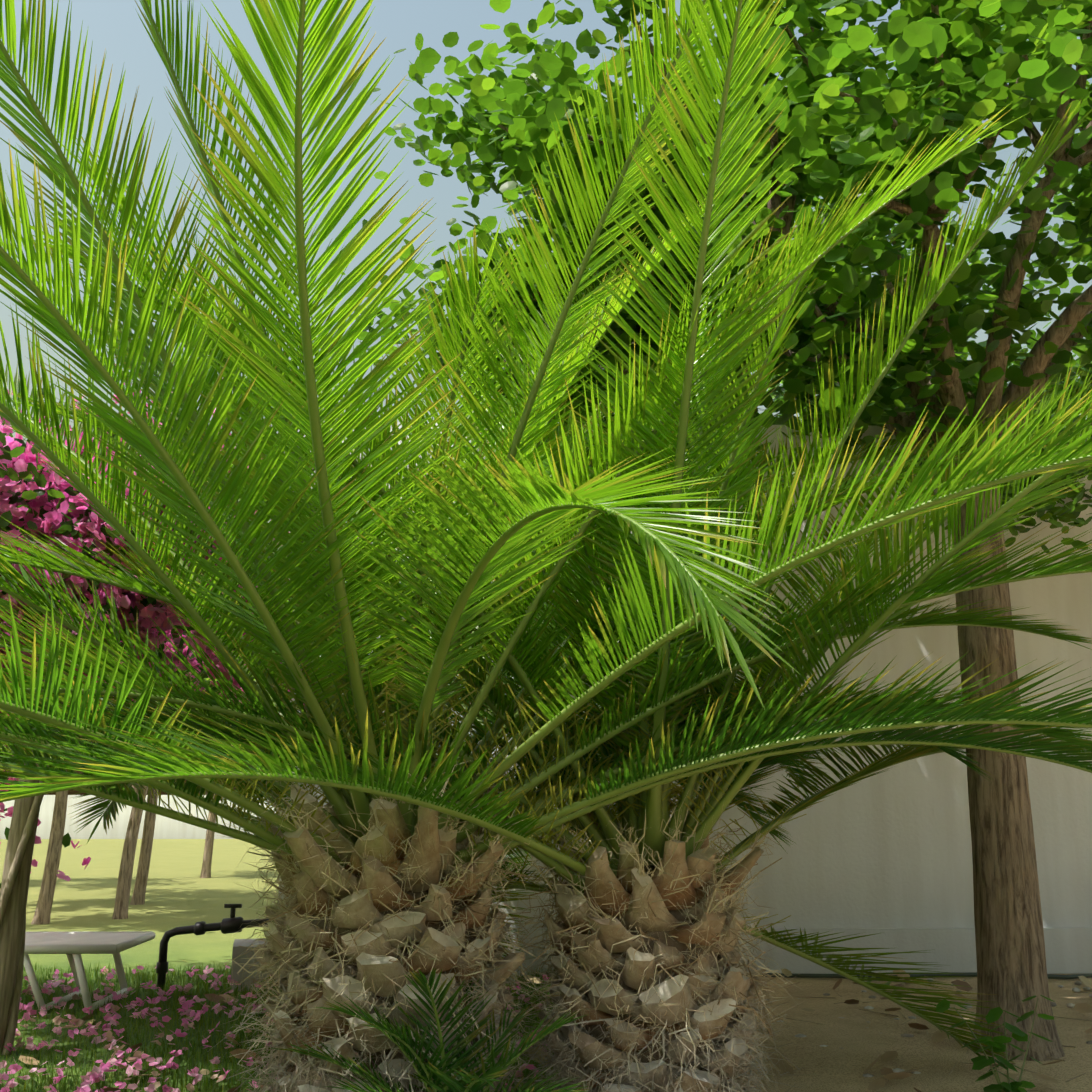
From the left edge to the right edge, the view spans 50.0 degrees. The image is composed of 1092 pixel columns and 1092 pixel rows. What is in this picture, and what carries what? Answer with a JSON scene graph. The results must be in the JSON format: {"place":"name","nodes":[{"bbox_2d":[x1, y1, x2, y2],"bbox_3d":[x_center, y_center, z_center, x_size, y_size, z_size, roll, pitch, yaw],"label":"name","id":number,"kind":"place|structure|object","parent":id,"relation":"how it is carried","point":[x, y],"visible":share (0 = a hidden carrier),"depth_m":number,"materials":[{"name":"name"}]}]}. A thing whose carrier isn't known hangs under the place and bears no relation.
{"place":"outdoors","nodes":[
{"label":"outdoors","id":0,"kind":"place"},
{"bbox_2d":[0,960,570,1091],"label":"lawn grass","id":1,"kind":"structure","parent":0,"point":[205,1088],"depth_m":5.55,"materials":[{"name":"green plant"}]},
{"bbox_2d":[0,0,1091,1091],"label":"palm tree","id":2,"kind":"object","parent":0,"point":[654,984],"visible":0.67,"depth_m":4.05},
{"bbox_2d":[0,839,1091,1091],"bbox_3d":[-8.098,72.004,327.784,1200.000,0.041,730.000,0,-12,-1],"label":"ground","id":3,"kind":"structure","parent":0,"point":[180,891],"depth_m":6.53,"materials":[{"name":"green plant"}]},
{"bbox_2d":[24,931,155,1010],"bbox_3d":[-3.256,2.221,6.494,1.978,0.610,0.668,0,-12,-1],"label":"garden bench","id":4,"kind":"object","parent":3,"relation":"on","point":[73,946],"visible":0.71,"depth_m":6.41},
{"bbox_2d":[30,636,230,924],"bbox_3d":[-4.671,1.472,11.218,3.166,4.265,3.298,11,-16,-40],"label":"tree trunk","id":5,"kind":"object","parent":3,"relation":"on","point":[42,914],"depth_m":10.79,"materials":[{"name":"brown plant"}]},
{"bbox_2d":[0,744,262,794],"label":"treeline trunks","id":6,"kind":"object","parent":3,"relation":"on","point":[135,789],"depth_m":44.42,"materials":[{"name":"plant"}]},
{"bbox_2d":[0,795,280,838],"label":"garden wall","id":7,"kind":"structure","parent":3,"relation":"on","point":[167,828],"depth_m":33.35,"materials":[{"name":"white paint"}]},
{"bbox_2d":[0,364,304,1054],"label":"bougainvillea","id":8,"kind":"object","parent":3,"relation":"on","point":[38,495],"visible":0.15,"depth_m":5.53,"materials":[{"name":"pink plant"}]},
{"bbox_2d":[66,617,274,918],"bbox_3d":[-3.742,1.981,11.642,3.140,3.433,2.916,-7,-14,29],"label":"tree trunk","id":9,"kind":"object","parent":3,"relation":"on","point":[121,905],"visible":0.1,"depth_m":11.18,"materials":[{"name":"brown plant"}]},
{"bbox_2d":[130,595,241,904],"bbox_3d":[-4.208,1.881,12.999,3.275,4.220,3.517,0,-12,-1],"label":"tree trunk","id":10,"kind":"object","parent":3,"relation":"on","point":[138,895],"visible":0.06,"depth_m":12.70,"materials":[{"name":"brown plant"}]},
{"bbox_2d":[156,904,277,991],"bbox_3d":[-1.954,2.421,6.996,0.725,0.541,0.092,0,-12,-1],"label":"irrigation valve","id":11,"kind":"object","parent":3,"relation":"on","point":[232,924],"visible":0.77,"depth_m":6.99,"materials":[{"name":"black metal"}]},
{"bbox_2d":[200,685,279,877],"bbox_3d":[-4.809,2.914,17.315,3.335,4.013,3.094,0,-12,-1],"label":"tree trunk","id":12,"kind":"object","parent":3,"relation":"on","point":[207,860],"visible":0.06,"depth_m":17.01,"materials":[{"name":"brown plant"}]},
{"bbox_2d":[230,938,268,991],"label":"concrete block","id":13,"kind":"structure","parent":3,"relation":"on","point":[237,951],"depth_m":6.98,"materials":[{"name":"grey concrete"}]},
{"bbox_2d":[0,965,548,1091],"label":"fallen bracts","id":14,"kind":"object","parent":3,"relation":"on","point":[92,1076],"visible":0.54,"depth_m":5.47,"materials":[{"name":"pink plant"}]},
{"bbox_2d":[271,967,588,1091],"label":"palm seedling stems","id":15,"kind":"object","parent":3,"relation":"on","point":[444,1079],"visible":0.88,"depth_m":3.58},
{"bbox_2d":[0,0,1091,1091],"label":"palm tree","id":16,"kind":"object","parent":3,"relation":"on","point":[381,897],"visible":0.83,"depth_m":3.72,"materials":[{"name":"green plant"}]},
{"bbox_2d":[15,967,1091,1091],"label":"dry leaf litter","id":17,"kind":"object","parent":3,"relation":"on","point":[890,1074],"visible":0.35,"depth_m":5.03,"materials":[{"name":"plant"}]},
{"bbox_2d":[278,421,1091,985],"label":"building wall","id":18,"kind":"structure","parent":3,"relation":"on","point":[886,855],"depth_m":7.83,"materials":[{"name":"beige paint"}]},
{"bbox_2d":[314,0,1091,1060],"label":"tree","id":19,"kind":"object","parent":3,"relation":"on","point":[960,64],"visible":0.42,"depth_m":5.45,"materials":[{"name":"green plant"}]},
{"bbox_2d":[760,1000,774,1035],"bbox_3d":[1.058,2.266,5.569,0.075,0.206,0.028,0,-12,-1],"label":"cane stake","id":20,"kind":"object","parent":3,"relation":"on","point":[770,1031],"visible":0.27,"depth_m":5.56,"materials":[{"name":"brown wood"}]},
{"bbox_2d":[746,972,1091,978],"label":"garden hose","id":21,"kind":"object","parent":3,"relation":"on","point":[967,974],"visible":0.54,"depth_m":7.38,"materials":[{"name":"rubber"}]},
{"bbox_2d":[756,976,1091,1091],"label":"fallen leaves","id":22,"kind":"object","parent":3,"relation":"on","point":[1069,1005],"visible":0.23,"depth_m":5.96,"materials":[{"name":"brown plant"}]},
{"bbox_2d":[936,995,1054,1091],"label":"weeds","id":23,"kind":"object","parent":3,"relation":"on","point":[997,1045],"visible":1,"depth_m":4.36,"materials":[{"name":"green plant"}]},
{"bbox_2d":[0,0,1091,794],"label":"sky","id":24,"kind":"structure","parent":0,"point":[116,26],"materials":[{"name":"blue"}]}
]}

